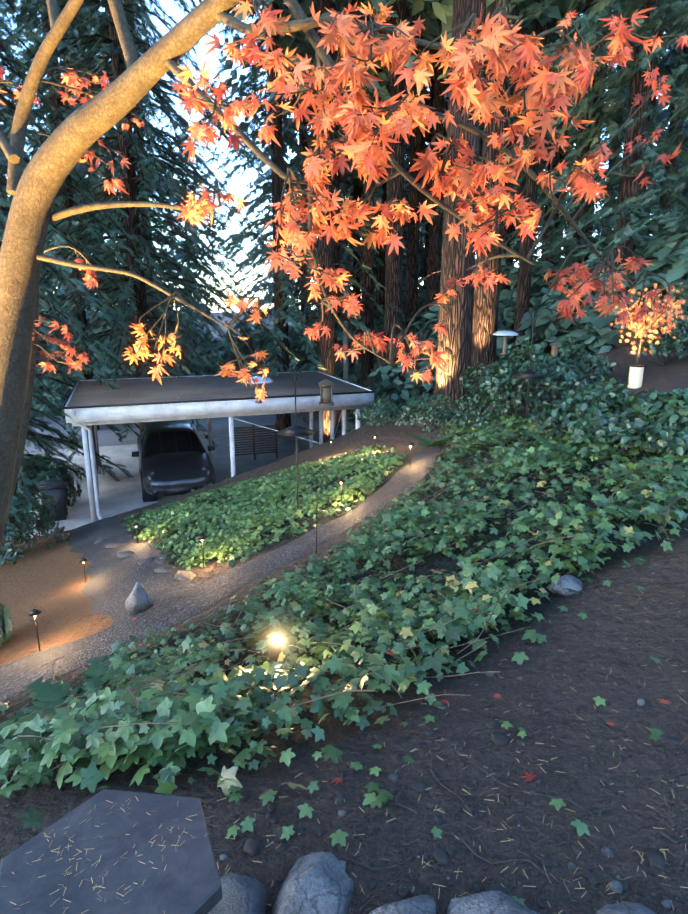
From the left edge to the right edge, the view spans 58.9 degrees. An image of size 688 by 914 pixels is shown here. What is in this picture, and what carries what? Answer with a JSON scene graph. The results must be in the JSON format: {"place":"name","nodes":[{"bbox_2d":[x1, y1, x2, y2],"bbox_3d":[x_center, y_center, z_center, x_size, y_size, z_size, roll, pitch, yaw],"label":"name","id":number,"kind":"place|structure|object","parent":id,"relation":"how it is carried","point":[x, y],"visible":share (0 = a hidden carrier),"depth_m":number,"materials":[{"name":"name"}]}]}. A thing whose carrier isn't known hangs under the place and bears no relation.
{"place":"outdoors","nodes":[
{"label":"outdoors","id":0,"kind":"place"},
{"bbox_2d":[24,412,318,457],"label":"wall","id":1,"kind":"structure","parent":0,"point":[107,436],"depth_m":26.51,"materials":[{"name":"paint"}]},
{"bbox_2d":[0,445,439,701],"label":"gravel path","id":2,"kind":"structure","parent":0,"point":[110,585],"depth_m":7.02,"materials":[{"name":"gravel"}]},
{"bbox_2d":[269,636,282,667],"bbox_3d":[-0.380,1.182,3.431,0.085,0.357,0.071,0,14,-1],"label":"landscape light","id":3,"kind":"object","parent":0,"point":[276,646],"visible":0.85,"depth_m":3.38,"materials":[{"name":"glass"}]},
{"bbox_2d":[0,0,685,311],"label":"sky","id":4,"kind":"structure","parent":0,"point":[237,185],"materials":[{"name":"white"}]},
{"bbox_2d":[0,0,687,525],"bbox_3d":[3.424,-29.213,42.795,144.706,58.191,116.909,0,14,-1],"label":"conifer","id":5,"kind":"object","parent":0,"point":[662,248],"depth_m":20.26,"materials":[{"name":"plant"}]},
{"bbox_2d":[0,1,687,374],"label":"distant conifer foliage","id":6,"kind":"object","parent":5,"relation":"attached to","point":[264,285],"visible":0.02,"depth_m":39.54,"materials":[{"name":"green plant"}]},
{"bbox_2d":[0,312,687,913],"bbox_3d":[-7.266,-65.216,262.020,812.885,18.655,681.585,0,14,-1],"label":"ground","id":7,"kind":"structure","parent":0,"point":[50,582],"depth_m":2.52,"materials":[{"name":"soil"}]},
{"bbox_2d":[0,604,14,647],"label":"shrub","id":8,"kind":"object","parent":7,"relation":"on","point":[6,622],"visible":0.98,"depth_m":7.01,"materials":[{"name":"green plant"}]},
{"bbox_2d":[1,541,32,557],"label":"fern","id":9,"kind":"object","parent":7,"relation":"on","point":[19,548],"visible":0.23,"depth_m":13.41,"materials":[{"name":"green plant"}]},
{"bbox_2d":[27,609,41,650],"bbox_3d":[-3.144,1.798,6.245,0.130,0.535,0.127,0,14,-1],"label":"path light","id":10,"kind":"object","parent":7,"relation":"on","point":[34,612],"visible":0.9,"depth_m":6.20,"materials":[{"name":"brown metal"}]},
{"bbox_2d":[0,487,70,564],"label":"rhododendron","id":11,"kind":"object","parent":7,"relation":"on","point":[43,523],"visible":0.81,"depth_m":12.69,"materials":[{"name":"green plant"}]},
{"bbox_2d":[27,685,63,714],"bbox_3d":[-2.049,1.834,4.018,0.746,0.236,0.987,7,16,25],"label":"ivy leaf","id":12,"kind":"object","parent":7,"relation":"on","point":[42,705],"visible":0.12,"depth_m":4.33,"materials":[{"name":"green plant"}]},
{"bbox_2d":[12,451,85,514],"bbox_3d":[-7.884,0.726,15.800,2.186,1.718,2.062,0,14,-1],"label":"rhododendron","id":13,"kind":"object","parent":7,"relation":"on","point":[38,470],"visible":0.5,"depth_m":15.56,"materials":[{"name":"green plant"}]},
{"bbox_2d":[78,557,87,582],"bbox_3d":[-3.700,1.635,8.689,0.130,0.445,0.127,0,14,-1],"label":"path light","id":14,"kind":"object","parent":7,"relation":"on","point":[83,559],"visible":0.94,"depth_m":8.65,"materials":[{"name":"brown metal"}]},
{"bbox_2d":[94,536,110,543],"bbox_3d":[-4.716,1.629,11.934,0.304,0.104,0.350,0,14,-1],"label":"stepping stone","id":15,"kind":"object","parent":7,"relation":"on","point":[101,539],"visible":0.56,"depth_m":11.89,"materials":[{"name":"stone"}]},
{"bbox_2d":[0,789,222,913],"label":"stone slab","id":16,"kind":"structure","parent":7,"relation":"on","point":[105,851],"depth_m":1.36,"materials":[{"name":"grey stone"}]},
{"bbox_2d":[105,543,120,548],"bbox_3d":[-4.129,1.617,11.003,0.395,0.110,0.274,0,14,-1],"label":"stepping stone","id":17,"kind":"object","parent":7,"relation":"on","point":[110,545],"visible":0.58,"depth_m":10.93,"materials":[{"name":"stone"}]},
{"bbox_2d":[0,663,229,789],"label":"ivy","id":18,"kind":"object","parent":7,"relation":"on","point":[190,727],"visible":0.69,"depth_m":2.35,"materials":[{"name":"green plant"}]},
{"bbox_2d":[117,550,133,557],"bbox_3d":[-3.429,1.558,9.704,0.296,0.119,0.250,6,16,22],"label":"stepping stone","id":19,"kind":"object","parent":7,"relation":"on","point":[123,553],"visible":0.48,"depth_m":9.65,"materials":[{"name":"stone"}]},
{"bbox_2d":[132,523,139,542],"bbox_3d":[-3.640,1.359,10.703,0.130,0.445,0.127,0,14,-1],"label":"path light","id":20,"kind":"object","parent":7,"relation":"on","point":[135,524],"visible":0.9,"depth_m":10.66,"materials":[{"name":"brown metal"}]},
{"bbox_2d":[125,581,152,614],"bbox_3d":[-2.174,1.501,6.441,0.273,0.414,0.186,-8,16,-29],"label":"rock","id":21,"kind":"object","parent":7,"relation":"on","point":[138,600],"visible":0.92,"depth_m":6.38,"materials":[{"name":"stone"}]},
{"bbox_2d":[84,662,206,690],"bbox_3d":[-1.330,1.523,4.101,0.736,0.218,0.970,9,17,30],"label":"fern","id":22,"kind":"object","parent":7,"relation":"on","point":[111,673],"visible":0.12,"depth_m":4.10,"materials":[{"name":"green plant"}]},
{"bbox_2d":[138,557,155,565],"bbox_3d":[-2.856,1.518,8.797,0.228,0.105,0.344,0,14,-1],"label":"rock","id":23,"kind":"object","parent":7,"relation":"on","point":[144,561],"visible":0.62,"depth_m":8.74,"materials":[{"name":"stone"}]},
{"bbox_2d":[154,565,174,572],"bbox_3d":[-2.359,1.497,8.130,0.287,0.088,0.260,7,16,26],"label":"rock","id":24,"kind":"object","parent":7,"relation":"on","point":[165,569],"visible":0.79,"depth_m":8.05,"materials":[{"name":"stone"}]},
{"bbox_2d":[19,429,341,541],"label":"carport pad slab","id":25,"kind":"structure","parent":7,"relation":"on","point":[123,495],"depth_m":19.98,"materials":[{"name":"grey concrete"}]},
{"bbox_2d":[37,475,67,520],"bbox_3d":[-7.303,1.073,15.340,0.632,1.085,0.833,-7,16,-24],"label":"wheelie bin","id":26,"kind":"object","parent":25,"relation":"on","point":[55,488],"visible":0.65,"depth_m":15.02,"materials":[{"name":"black plastic"}]},
{"bbox_2d":[39,467,70,506],"bbox_3d":[-7.630,0.877,16.101,0.632,1.085,0.833,-4,15,-16],"label":"wheelie bin","id":27,"kind":"object","parent":25,"relation":"on","point":[63,471],"visible":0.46,"depth_m":16.15,"materials":[{"name":"black plastic"}]},
{"bbox_2d":[132,421,214,501],"bbox_3d":[-5.183,-0.005,18.473,2.340,1.754,4.937,-5,15,-19],"label":"suv","id":28,"kind":"object","parent":25,"relation":"on","point":[173,458],"visible":0.98,"depth_m":17.30,"materials":[{"name":"grey paint"}]},
{"bbox_2d":[174,570,195,581],"bbox_3d":[-1.862,1.446,7.317,0.400,0.102,0.233,8,16,29],"label":"rock","id":29,"kind":"object","parent":7,"relation":"on","point":[179,575],"visible":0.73,"depth_m":7.27,"materials":[{"name":"stone"}]},
{"bbox_2d":[197,534,206,568],"bbox_3d":[-1.742,1.189,7.530,0.130,0.505,0.127,0,14,-1],"label":"path light","id":30,"kind":"object","parent":7,"relation":"on","point":[201,537],"visible":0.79,"depth_m":7.48,"materials":[{"name":"brown metal"}]},
{"bbox_2d":[64,371,373,522],"bbox_3d":[-3.712,-0.635,18.199,7.800,2.992,5.428,-5,15,-19],"label":"carport frame","id":31,"kind":"object","parent":7,"relation":"on","point":[83,418],"visible":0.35,"depth_m":15.54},
{"bbox_2d":[87,423,277,493],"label":"carport slat screens","id":32,"kind":"object","parent":31,"relation":"attached to","point":[254,441],"visible":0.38,"depth_m":21.08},
{"bbox_2d":[63,370,374,408],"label":"carport roof","id":33,"kind":"structure","parent":31,"relation":"on","point":[88,392],"depth_m":17.36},
{"bbox_2d":[208,872,267,913],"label":"rock","id":34,"kind":"object","parent":7,"relation":"on","point":[243,894],"visible":0.75,"depth_m":1.67,"materials":[{"name":"stone"}]},
{"bbox_2d":[117,443,407,570],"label":"ground cover plants","id":35,"kind":"object","parent":7,"relation":"on","point":[269,491],"visible":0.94,"depth_m":10.12,"materials":[{"name":"green plant"}]},
{"bbox_2d":[244,364,334,508],"bbox_3d":[-0.744,-0.098,8.463,1.230,2.371,0.540,0,14,-1],"label":"feeder pole","id":36,"kind":"object","parent":7,"relation":"on","point":[326,399],"visible":0.92,"depth_m":8.22,"materials":[{"name":"black metal"}]},
{"bbox_2d":[272,852,352,913],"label":"rock","id":37,"kind":"object","parent":7,"relation":"on","point":[318,883],"visible":1,"depth_m":1.69,"materials":[{"name":"stone"}]},
{"bbox_2d":[316,478,317,553],"bbox_3d":[-0.263,0.703,5.870,0.028,1.050,0.008,0,14,-1],"label":"garden stake","id":38,"kind":"object","parent":7,"relation":"on","point":[316,524],"visible":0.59,"depth_m":5.86,"materials":[{"name":"black metal"}]},
{"bbox_2d":[0,0,681,550],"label":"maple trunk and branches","id":39,"kind":"object","parent":7,"relation":"on","point":[34,186],"visible":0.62,"depth_m":3.29,"materials":[{"name":"brown plant"}]},
{"bbox_2d":[0,0,687,401],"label":"maple leaves","id":40,"kind":"object","parent":39,"relation":"attached to","point":[372,162],"visible":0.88,"depth_m":2.42,"materials":[{"name":"orange plant"}]},
{"bbox_2d":[336,478,345,507],"bbox_3d":[-0.040,0.512,8.351,0.130,0.485,0.127,0,14,-1],"label":"path light","id":41,"kind":"object","parent":7,"relation":"on","point":[340,480],"visible":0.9,"depth_m":8.30,"materials":[{"name":"brown metal"}]},
{"bbox_2d":[0,383,687,827],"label":"ivy ground cover","id":42,"kind":"object","parent":7,"relation":"on","point":[240,687],"visible":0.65,"depth_m":4.16,"materials":[{"name":"green plant"}]},
{"bbox_2d":[13,656,168,725],"bbox_3d":[-1.679,1.686,3.946,1.083,0.207,1.120,0,14,-1],"label":"fern","id":43,"kind":"object","parent":42,"relation":"on","point":[55,691],"visible":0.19,"depth_m":4.21,"materials":[{"name":"green plant"}]},
{"bbox_2d":[521,431,612,460],"bbox_3d":[2.398,-0.050,6.821,1.011,0.255,0.944,11,18,36],"label":"fern","id":44,"kind":"object","parent":42,"relation":"on","point":[543,440],"visible":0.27,"depth_m":7.04,"materials":[{"name":"green plant"}]},
{"bbox_2d":[0,558,687,913],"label":"fir needles on soil","id":45,"kind":"object","parent":7,"relation":"on","point":[503,803],"visible":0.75,"depth_m":2.05,"materials":[{"name":"brown"}]},
{"bbox_2d":[343,322,347,433],"bbox_3d":[0.072,-3.178,24.951,0.200,4.600,0.200,0,14,-1],"label":"trunk","id":46,"kind":"object","parent":7,"relation":"on","point":[345,362],"visible":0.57,"depth_m":24.64,"materials":[{"name":"brown wood"}]},
{"bbox_2d":[20,443,687,784],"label":"fallen maple leaves","id":47,"kind":"object","parent":7,"relation":"on","point":[530,776],"visible":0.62,"depth_m":2.50,"materials":[{"name":"red plant"}]},
{"bbox_2d":[353,392,406,426],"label":"shrub","id":48,"kind":"object","parent":7,"relation":"on","point":[393,418],"visible":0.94,"depth_m":15.12,"materials":[{"name":"green plant"}]},
{"bbox_2d":[364,328,434,391],"bbox_3d":[2.273,-3.074,23.553,3.440,4.183,0.020,8,17,29],"label":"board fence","id":49,"kind":"object","parent":7,"relation":"on","point":[370,381],"visible":0.19,"depth_m":23.86,"materials":[{"name":"brown wood"}]},
{"bbox_2d":[369,894,435,913],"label":"rock","id":50,"kind":"object","parent":7,"relation":"on","point":[421,904],"visible":1,"depth_m":1.66,"materials":[{"name":"stone"}]},
{"bbox_2d":[406,442,413,464],"bbox_3d":[1.050,-0.026,9.675,0.130,0.445,0.127,0,14,-1],"label":"path light","id":51,"kind":"object","parent":7,"relation":"on","point":[410,443],"visible":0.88,"depth_m":9.63,"materials":[{"name":"brown metal"}]},
{"bbox_2d":[395,393,456,431],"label":"shrub","id":52,"kind":"object","parent":7,"relation":"on","point":[432,411],"visible":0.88,"depth_m":12.83,"materials":[{"name":"green plant"}]},
{"bbox_2d":[401,430,460,446],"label":"fern","id":53,"kind":"object","parent":7,"relation":"on","point":[427,442],"visible":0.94,"depth_m":10.96,"materials":[{"name":"green plant"}]},
{"bbox_2d":[200,577,687,913],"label":"fallen twigs","id":54,"kind":"object","parent":7,"relation":"on","point":[684,829],"visible":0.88,"depth_m":2.01,"materials":[{"name":"brown wood"}]},
{"bbox_2d":[226,586,663,906],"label":"ivy leaves","id":55,"kind":"object","parent":7,"relation":"on","point":[339,836],"visible":0.9,"depth_m":2.12,"materials":[{"name":"green plant"}]},
{"bbox_2d":[220,572,671,908],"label":"soil pebbles","id":56,"kind":"object","parent":7,"relation":"on","point":[615,885],"visible":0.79,"depth_m":1.89,"materials":[{"name":"stone"}]},
{"bbox_2d":[208,561,687,913],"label":"soil clods","id":57,"kind":"object","parent":7,"relation":"on","point":[441,856],"visible":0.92,"depth_m":2.04,"materials":[{"name":"brown soil"}]},
{"bbox_2d":[449,392,518,430],"bbox_3d":[2.509,-0.791,10.904,1.203,0.724,1.337,8,16,28],"label":"shrub","id":58,"kind":"object","parent":7,"relation":"on","point":[465,415],"visible":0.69,"depth_m":10.62,"materials":[{"name":"green plant"}]},
{"bbox_2d":[446,890,539,913],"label":"rock","id":59,"kind":"object","parent":7,"relation":"on","point":[493,902],"visible":1,"depth_m":1.67,"materials":[{"name":"stone"}]},
{"bbox_2d":[492,308,559,424],"bbox_3d":[2.816,-1.260,9.543,1.060,2.094,0.540,0,14,-1],"label":"feeder pole","id":60,"kind":"object","parent":7,"relation":"on","point":[529,374],"visible":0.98,"depth_m":9.39,"materials":[{"name":"black metal"}]},
{"bbox_2d":[459,337,599,417],"bbox_3d":[3.182,-1.312,10.437,2.228,1.469,2.080,0,14,-1],"label":"shrub","id":61,"kind":"object","parent":7,"relation":"on","point":[496,381],"visible":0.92,"depth_m":10.11,"materials":[{"name":"green plant"}]},
{"bbox_2d":[546,574,582,595],"bbox_3d":[1.422,0.826,3.881,0.223,0.127,0.195,-9,17,-31],"label":"rock","id":62,"kind":"object","parent":7,"relation":"on","point":[564,583],"visible":0.83,"depth_m":3.83,"materials":[{"name":"stone"}]},
{"bbox_2d":[531,334,615,391],"bbox_3d":[4.331,-1.716,11.557,1.593,1.217,1.608,0,14,-1],"label":"shrub","id":63,"kind":"object","parent":7,"relation":"on","point":[580,359],"visible":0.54,"depth_m":11.25,"materials":[{"name":"green plant"}]},
{"bbox_2d":[530,376,632,445],"bbox_3d":[3.065,-0.536,7.421,1.548,0.867,1.479,0,14,-1],"label":"shrub","id":64,"kind":"object","parent":7,"relation":"on","point":[591,409],"visible":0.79,"depth_m":7.18,"materials":[{"name":"green plant"}]},
{"bbox_2d":[596,902,655,913],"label":"rock","id":65,"kind":"object","parent":7,"relation":"on","point":[627,908],"visible":0.98,"depth_m":1.66,"materials":[{"name":"stone"}]},
{"bbox_2d":[627,364,644,388],"bbox_3d":[4.960,-1.369,10.358,0.240,0.385,0.240,0,14,-1],"label":"plant pot","id":66,"kind":"object","parent":7,"relation":"on","point":[636,371],"visible":0.94,"depth_m":10.28,"materials":[{"name":"beige ceramic"}]},
{"bbox_2d":[602,387,687,455],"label":"shrub","id":67,"kind":"object","parent":7,"relation":"on","point":[654,416],"visible":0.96,"depth_m":5.85,"materials":[{"name":"green plant"}]},
{"bbox_2d":[607,282,687,364],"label":"maple tree","id":68,"kind":"object","parent":7,"relation":"on","point":[649,325],"visible":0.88,"depth_m":10.54,"materials":[{"name":"plant"}]},
{"bbox_2d":[627,307,687,364],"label":"shrub","id":69,"kind":"object","parent":7,"relation":"on","point":[664,344],"visible":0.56,"depth_m":11.39,"materials":[{"name":"green plant"}]}
]}

